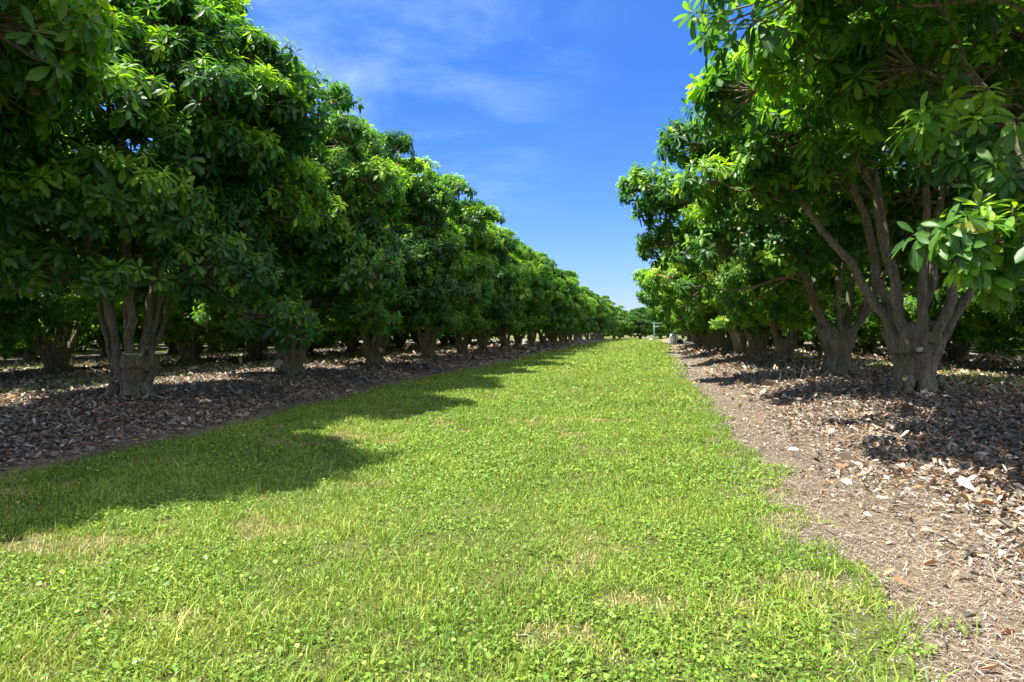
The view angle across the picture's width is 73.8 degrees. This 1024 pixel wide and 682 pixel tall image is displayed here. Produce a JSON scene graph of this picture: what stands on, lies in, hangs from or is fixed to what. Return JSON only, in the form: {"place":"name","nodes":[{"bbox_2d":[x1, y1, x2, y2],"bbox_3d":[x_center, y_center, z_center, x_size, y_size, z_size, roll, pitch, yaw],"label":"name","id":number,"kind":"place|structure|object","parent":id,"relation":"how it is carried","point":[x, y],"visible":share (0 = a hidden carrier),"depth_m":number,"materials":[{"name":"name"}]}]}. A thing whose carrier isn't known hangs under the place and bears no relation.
{"place":"outdoors","nodes":[
{"label":"outdoors","id":0,"kind":"place"},
{"bbox_2d":[0,339,608,479],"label":"dirt verge","id":1,"kind":"structure","parent":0,"point":[99,448],"depth_m":10.19,"materials":[{"name":"brown soil"}]},
{"bbox_2d":[70,0,904,311],"label":"sky","id":2,"kind":"structure","parent":0,"point":[540,106],"materials":[{"name":"blue"}]},
{"bbox_2d":[0,339,1023,681],"bbox_3d":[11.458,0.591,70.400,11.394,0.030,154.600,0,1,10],"label":"lawn","id":3,"kind":"structure","parent":0,"point":[864,621],"depth_m":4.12,"materials":[{"name":"green plant"}]},
{"bbox_2d":[0,338,1023,505],"bbox_3d":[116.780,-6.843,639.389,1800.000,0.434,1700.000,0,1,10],"label":"ground","id":4,"kind":"structure","parent":0,"point":[13,360],"depth_m":15.59,"materials":[{"name":"soil"}]},
{"bbox_2d":[0,256,69,319],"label":"fruit tree","id":5,"kind":"object","parent":4,"relation":"on","point":[46,287],"depth_m":18.43,"materials":[{"name":"green plant"}]},
{"bbox_2d":[3,293,102,361],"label":"fruit tree","id":6,"kind":"object","parent":4,"relation":"on","point":[28,356],"visible":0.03,"depth_m":32.15,"materials":[{"name":"green plant"}]},
{"bbox_2d":[0,0,125,208],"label":"fruit tree","id":7,"kind":"object","parent":4,"relation":"on","point":[51,68],"visible":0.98,"depth_m":8.13,"materials":[{"name":"green plant"}]},
{"bbox_2d":[0,224,195,373],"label":"fruit tree","id":8,"kind":"object","parent":4,"relation":"on","point":[20,323],"visible":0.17,"depth_m":21.70,"materials":[{"name":"green plant"}]},
{"bbox_2d":[68,326,167,356],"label":"fruit tree","id":9,"kind":"object","parent":4,"relation":"on","point":[100,340],"visible":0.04,"depth_m":35.56,"materials":[{"name":"green plant"}]},
{"bbox_2d":[83,344,222,349],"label":"grass alley","id":10,"kind":"object","parent":4,"relation":"on","point":[90,348],"depth_m":59.78,"materials":[{"name":"green plant"}]},
{"bbox_2d":[66,255,263,363],"bbox_3d":[-13.355,-3.051,29.341,10.654,8.524,10.065,0,1,15],"label":"fruit tree","id":11,"kind":"object","parent":4,"relation":"on","point":[188,349],"visible":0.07,"depth_m":28.21,"materials":[{"name":"green plant"}]},
{"bbox_2d":[0,0,338,398],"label":"fruit tree","id":12,"kind":"object","parent":4,"relation":"on","point":[211,166],"visible":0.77,"depth_m":11.58,"materials":[{"name":"green plant"}]},
{"bbox_2d":[164,323,214,354],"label":"fruit tree","id":13,"kind":"object","parent":4,"relation":"on","point":[171,346],"visible":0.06,"depth_m":43.03,"materials":[{"name":"green plant"}]},
{"bbox_2d":[199,334,225,351],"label":"fruit tree","id":14,"kind":"object","parent":4,"relation":"on","point":[210,345],"visible":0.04,"depth_m":47.50,"materials":[{"name":"green plant"}]},
{"bbox_2d":[0,339,462,357],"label":"grass alley","id":15,"kind":"object","parent":4,"relation":"on","point":[100,352],"depth_m":45.15,"materials":[{"name":"green plant"}]},
{"bbox_2d":[168,302,330,358],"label":"fruit tree","id":16,"kind":"object","parent":4,"relation":"on","point":[254,349],"visible":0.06,"depth_m":34.30,"materials":[{"name":"green plant"}]},
{"bbox_2d":[0,338,525,368],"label":"grass alley","id":17,"kind":"object","parent":4,"relation":"on","point":[70,362],"depth_m":29.76,"materials":[{"name":"green plant"}]},
{"bbox_2d":[142,59,409,377],"bbox_3d":[-6.010,-3.239,18.679,7.508,8.885,7.448,-1,1,-42],"label":"fruit tree","id":18,"kind":"object","parent":4,"relation":"on","point":[343,256],"visible":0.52,"depth_m":17.27,"materials":[{"name":"green plant"}]},
{"bbox_2d":[2,338,567,392],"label":"grass alley","id":19,"kind":"object","parent":4,"relation":"on","point":[214,367],"depth_m":22.04,"materials":[{"name":"green plant"}]},
{"bbox_2d":[306,324,359,355],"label":"fruit tree","id":20,"kind":"object","parent":4,"relation":"on","point":[326,342],"visible":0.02,"depth_m":38.40,"materials":[{"name":"green plant"}]},
{"bbox_2d":[339,335,357,345],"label":"fruit tree","id":21,"kind":"object","parent":4,"relation":"on","point":[342,343],"visible":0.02,"depth_m":68.16,"materials":[{"name":"green plant"}]},
{"bbox_2d":[323,329,393,352],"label":"fruit tree","id":22,"kind":"object","parent":4,"relation":"on","point":[352,344],"visible":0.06,"depth_m":45.48,"materials":[{"name":"green plant"}]},
{"bbox_2d":[301,128,473,367],"bbox_3d":[-4.828,-3.101,24.997,6.956,8.446,7.424,0,1,22],"label":"fruit tree","id":23,"kind":"object","parent":4,"relation":"on","point":[430,245],"visible":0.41,"depth_m":23.72,"materials":[{"name":"green plant"}]},
{"bbox_2d":[346,323,432,349],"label":"fruit tree","id":24,"kind":"object","parent":4,"relation":"on","point":[413,329],"visible":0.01,"depth_m":53.25,"materials":[{"name":"green plant"}]},
{"bbox_2d":[392,326,441,347],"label":"fruit tree","id":25,"kind":"object","parent":4,"relation":"on","point":[404,340],"visible":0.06,"depth_m":56.29,"materials":[{"name":"green plant"}]},
{"bbox_2d":[403,325,452,346],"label":"fruit tree","id":26,"kind":"object","parent":4,"relation":"on","point":[414,337],"visible":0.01,"depth_m":62.35,"materials":[{"name":"green plant"}]},
{"bbox_2d":[416,331,475,345],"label":"fruit tree","id":27,"kind":"object","parent":4,"relation":"on","point":[443,340],"visible":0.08,"depth_m":66.98,"materials":[{"name":"green plant"}]},
{"bbox_2d":[388,155,507,358],"bbox_3d":[-4.274,-3.564,31.157,7.636,9.255,7.960,0,1,-9],"label":"fruit tree","id":28,"kind":"object","parent":4,"relation":"on","point":[469,219],"visible":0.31,"depth_m":29.78,"materials":[{"name":"green plant"}]},
{"bbox_2d":[429,198,528,354],"bbox_3d":[-2.563,-3.322,37.775,6.947,8.575,7.414,0,1,31],"label":"fruit tree","id":29,"kind":"object","parent":4,"relation":"on","point":[507,279],"visible":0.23,"depth_m":36.42,"materials":[{"name":"green plant"}]},
{"bbox_2d":[469,332,494,342],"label":"fruit tree","id":30,"kind":"object","parent":4,"relation":"on","point":[474,337],"visible":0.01,"depth_m":77.50,"materials":[{"name":"green plant"}]},
{"bbox_2d":[0,351,972,681],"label":"clover","id":31,"kind":"object","parent":4,"relation":"on","point":[436,503],"visible":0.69,"depth_m":4.92,"materials":[{"name":"green plant"}]},
{"bbox_2d":[489,333,507,339],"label":"fruit tree","id":32,"kind":"object","parent":4,"relation":"on","point":[498,337],"visible":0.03,"depth_m":88.92,"materials":[{"name":"green plant"}]},
{"bbox_2d":[477,223,538,350],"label":"fruit tree","id":33,"kind":"object","parent":4,"relation":"on","point":[527,269],"visible":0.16,"depth_m":42.88,"materials":[{"name":"green plant"}]},
{"bbox_2d":[0,338,1023,668],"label":"fallen leaves","id":34,"kind":"object","parent":4,"relation":"on","point":[954,412],"visible":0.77,"depth_m":11.48,"materials":[{"name":"brown plant"}]},
{"bbox_2d":[481,239,566,347],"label":"fruit tree","id":35,"kind":"object","parent":4,"relation":"on","point":[533,305],"visible":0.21,"depth_m":48.88,"materials":[{"name":"green plant"}]},
{"bbox_2d":[491,257,565,345],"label":"fruit tree","id":36,"kind":"object","parent":4,"relation":"on","point":[558,297],"visible":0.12,"depth_m":54.92,"materials":[{"name":"green plant"}]},
{"bbox_2d":[527,250,576,344],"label":"fruit tree","id":37,"kind":"object","parent":4,"relation":"on","point":[560,274],"visible":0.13,"depth_m":61.36,"materials":[{"name":"green plant"}]},
{"bbox_2d":[525,267,588,342],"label":"fruit tree","id":38,"kind":"object","parent":4,"relation":"on","point":[578,300],"visible":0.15,"depth_m":72.83,"materials":[{"name":"green plant"}]},
{"bbox_2d":[537,273,577,343],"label":"fruit tree","id":39,"kind":"object","parent":4,"relation":"on","point":[564,318],"visible":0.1,"depth_m":67.17,"materials":[{"name":"green plant"}]},
{"bbox_2d":[541,276,587,342],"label":"fruit tree","id":40,"kind":"object","parent":4,"relation":"on","point":[582,319],"visible":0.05,"depth_m":78.70,"materials":[{"name":"green plant"}]},
{"bbox_2d":[540,286,594,341],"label":"fruit tree","id":41,"kind":"object","parent":4,"relation":"on","point":[586,308],"visible":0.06,"depth_m":85.22,"materials":[{"name":"green plant"}]},
{"bbox_2d":[562,275,593,340],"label":"fruit tree","id":42,"kind":"object","parent":4,"relation":"on","point":[583,326],"visible":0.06,"depth_m":90.69,"materials":[{"name":"green plant"}]},
{"bbox_2d":[568,288,595,340],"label":"fruit tree","id":43,"kind":"object","parent":4,"relation":"on","point":[570,335],"visible":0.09,"depth_m":97.36,"materials":[{"name":"green plant"}]},
{"bbox_2d":[573,296,597,339],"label":"fruit tree","id":44,"kind":"object","parent":4,"relation":"on","point":[591,323],"visible":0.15,"depth_m":102.95,"materials":[{"name":"green plant"}]},
{"bbox_2d":[578,285,604,339],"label":"fruit tree","id":45,"kind":"object","parent":4,"relation":"on","point":[597,315],"visible":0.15,"depth_m":109.29,"materials":[{"name":"green plant"}]},
{"bbox_2d":[583,293,610,339],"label":"fruit tree","id":46,"kind":"object","parent":4,"relation":"on","point":[602,319],"visible":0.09,"depth_m":114.23,"materials":[{"name":"green plant"}]},
{"bbox_2d":[589,293,613,339],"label":"fruit tree","id":47,"kind":"object","parent":4,"relation":"on","point":[607,315],"visible":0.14,"depth_m":120.29,"materials":[{"name":"green plant"}]},
{"bbox_2d":[594,300,615,339],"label":"fruit tree","id":48,"kind":"object","parent":4,"relation":"on","point":[611,321],"visible":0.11,"depth_m":127.00,"materials":[{"name":"green plant"}]},
{"bbox_2d":[597,295,616,339],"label":"fruit tree","id":49,"kind":"object","parent":4,"relation":"on","point":[614,319],"visible":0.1,"depth_m":132.19,"materials":[{"name":"green plant"}]},
{"bbox_2d":[599,298,621,338],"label":"fruit tree","id":50,"kind":"object","parent":4,"relation":"on","point":[612,329],"visible":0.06,"depth_m":138.08,"materials":[{"name":"green plant"}]},
{"bbox_2d":[604,329,625,338],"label":"fruit tree","id":51,"kind":"object","parent":4,"relation":"on","point":[607,335],"visible":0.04,"depth_m":158.76,"materials":[{"name":"green plant"}]},
{"bbox_2d":[608,305,638,338],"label":"fruit tree","id":52,"kind":"object","parent":4,"relation":"on","point":[624,323],"visible":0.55,"depth_m":147.97,"materials":[{"name":"green plant"}]},
{"bbox_2d":[621,307,661,338],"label":"fruit tree","id":53,"kind":"object","parent":4,"relation":"on","point":[644,325],"visible":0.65,"depth_m":151.80,"materials":[{"name":"green plant"}]},
{"bbox_2d":[645,315,671,338],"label":"fruit tree","id":54,"kind":"object","parent":4,"relation":"on","point":[663,331],"visible":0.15,"depth_m":159.41,"materials":[{"name":"green plant"}]},
{"bbox_2d":[646,306,694,341],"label":"fruit tree","id":55,"kind":"object","parent":4,"relation":"on","point":[665,327],"visible":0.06,"depth_m":86.21,"materials":[{"name":"green plant"}]},
{"bbox_2d":[644,294,707,345],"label":"fruit tree","id":56,"kind":"object","parent":4,"relation":"on","point":[669,326],"visible":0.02,"depth_m":57.22,"materials":[{"name":"green plant"}]},
{"bbox_2d":[632,267,722,350],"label":"fruit tree","id":57,"kind":"object","parent":4,"relation":"on","point":[639,274],"visible":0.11,"depth_m":47.14,"materials":[{"name":"green plant"}]},
{"bbox_2d":[650,301,705,344],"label":"fruit tree","id":58,"kind":"object","parent":4,"relation":"on","point":[658,309],"visible":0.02,"depth_m":63.26,"materials":[{"name":"green plant"}]},
{"bbox_2d":[656,314,699,342],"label":"fruit tree","id":59,"kind":"object","parent":4,"relation":"on","point":[694,335],"visible":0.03,"depth_m":80.01,"materials":[{"name":"green plant"}]},
{"bbox_2d":[674,328,701,343],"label":"fruit tree","id":60,"kind":"object","parent":4,"relation":"on","point":[699,340],"visible":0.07,"depth_m":74.29,"materials":[{"name":"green plant"}]},
{"bbox_2d":[671,313,713,346],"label":"fruit tree","id":61,"kind":"object","parent":4,"relation":"on","point":[709,340],"visible":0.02,"depth_m":52.00,"materials":[{"name":"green plant"}]},
{"bbox_2d":[641,245,748,354],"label":"fruit tree","id":62,"kind":"object","parent":4,"relation":"on","point":[738,338],"visible":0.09,"depth_m":35.77,"materials":[{"name":"green plant"}]},
{"bbox_2d":[671,304,758,351],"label":"fruit tree","id":63,"kind":"object","parent":4,"relation":"on","point":[726,342],"visible":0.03,"depth_m":40.54,"materials":[{"name":"green plant"}]},
{"bbox_2d":[643,179,845,358],"bbox_3d":[10.288,-3.210,29.958,9.350,8.403,6.604,0,1,-13],"label":"fruit tree","id":64,"kind":"object","parent":4,"relation":"on","point":[757,338],"visible":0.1,"depth_m":29.19,"materials":[{"name":"green plant"}]},
{"bbox_2d":[688,177,869,364],"bbox_3d":[10.100,-3.083,24.268,6.927,8.153,7.221,0,1,-3],"label":"fruit tree","id":65,"kind":"object","parent":4,"relation":"on","point":[825,293],"visible":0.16,"depth_m":22.84,"materials":[{"name":"green plant"}]},
{"bbox_2d":[769,333,810,347],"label":"fruit tree","id":66,"kind":"object","parent":4,"relation":"on","point":[800,342],"visible":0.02,"depth_m":59.56,"materials":[{"name":"green plant"}]},
{"bbox_2d":[769,329,821,348],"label":"fruit tree","id":67,"kind":"object","parent":4,"relation":"on","point":[785,333],"visible":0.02,"depth_m":54.79,"materials":[{"name":"green plant"}]},
{"bbox_2d":[785,364,809,378],"bbox_3d":[7.264,0.790,17.436,0.594,0.444,0.567,1,1,44],"label":"dry weed","id":68,"kind":"object","parent":4,"relation":"on","point":[801,372],"visible":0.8,"depth_m":17.61,"materials":[{"name":"beige plant"}]},
{"bbox_2d":[615,118,995,376],"bbox_3d":[7.660,-3.304,18.373,9.724,8.803,6.471,0,1,12],"label":"fruit tree","id":69,"kind":"object","parent":4,"relation":"on","point":[777,246],"visible":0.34,"depth_m":17.83,"materials":[{"name":"green plant"}]},
{"bbox_2d":[808,375,831,390],"bbox_3d":[6.697,0.841,14.639,0.573,0.493,0.440,0,1,10],"label":"dry weed","id":70,"kind":"object","parent":4,"relation":"on","point":[819,382],"visible":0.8,"depth_m":14.65,"materials":[{"name":"beige plant"}]},
{"bbox_2d":[787,328,880,345],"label":"fruit tree","id":71,"kind":"object","parent":4,"relation":"on","point":[805,335],"visible":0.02,"depth_m":46.80,"materials":[{"name":"green plant"}]},
{"bbox_2d":[652,0,1023,396],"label":"fruit tree","id":72,"kind":"object","parent":4,"relation":"on","point":[804,160],"visible":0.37,"depth_m":12.85,"materials":[{"name":"green plant"}]},
{"bbox_2d":[802,282,883,353],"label":"fruit tree","id":73,"kind":"object","parent":4,"relation":"on","point":[869,346],"visible":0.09,"depth_m":42.17,"materials":[{"name":"green plant"}]},
{"bbox_2d":[672,0,1023,313],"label":"fruit tree","id":74,"kind":"object","parent":4,"relation":"on","point":[948,92],"visible":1,"depth_m":7.40,"materials":[{"name":"green plant"}]},
{"bbox_2d":[683,339,1023,389],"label":"grass alley","id":75,"kind":"object","parent":4,"relation":"on","point":[962,379],"depth_m":19.23,"materials":[{"name":"green plant"}]},
{"bbox_2d":[826,280,952,343],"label":"fruit tree","id":76,"kind":"object","parent":4,"relation":"on","point":[861,332],"depth_m":37.38,"materials":[{"name":"green plant"}]},
{"bbox_2d":[803,343,1022,361],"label":"grass alley","id":77,"kind":"object","parent":4,"relation":"on","point":[880,348],"depth_m":70.56,"materials":[{"name":"green plant"}]},
{"bbox_2d":[855,267,1023,363],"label":"fruit tree","id":78,"kind":"object","parent":4,"relation":"on","point":[956,353],"visible":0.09,"depth_m":30.44,"materials":[{"name":"green plant"}]},
{"bbox_2d":[887,241,1023,370],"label":"fruit tree","id":79,"kind":"object","parent":4,"relation":"on","point":[982,330],"visible":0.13,"depth_m":23.72,"materials":[{"name":"green plant"}]},
{"bbox_2d":[972,215,1023,332],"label":"fruit tree","id":80,"kind":"object","parent":4,"relation":"on","point":[1006,318],"visible":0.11,"depth_m":20.48,"materials":[{"name":"green plant"}]},
{"bbox_2d":[991,330,1020,353],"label":"fruit tree","id":81,"kind":"object","parent":4,"relation":"on","point":[996,352],"visible":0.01,"depth_m":45.45,"materials":[{"name":"green plant"}]},
{"bbox_2d":[390,333,1011,338],"bbox_3d":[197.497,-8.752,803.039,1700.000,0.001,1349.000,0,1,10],"label":"meadow","id":82,"kind":"structure","parent":0,"point":[624,337],"depth_m":194.44,"materials":[{"name":"green plant"}]},
{"bbox_2d":[657,339,1023,681],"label":"path","id":83,"kind":"structure","parent":0,"point":[1001,650],"depth_m":4.86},
{"bbox_2d":[0,346,1023,681],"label":"straw chaff","id":84,"kind":"object","parent":83,"relation":"on","point":[906,570],"visible":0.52,"depth_m":5.22,"materials":[{"name":"beige plant"}]},
{"bbox_2d":[670,331,676,344],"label":"tank","id":85,"kind":"object","parent":83,"relation":"on","point":[673,337],"visible":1,"depth_m":81.53,"materials":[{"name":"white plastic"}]},
{"bbox_2d":[676,333,683,343],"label":"pump","id":86,"kind":"object","parent":83,"relation":"on","point":[679,341],"visible":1,"depth_m":81.61,"materials":[{"name":"metal"}]}
]}

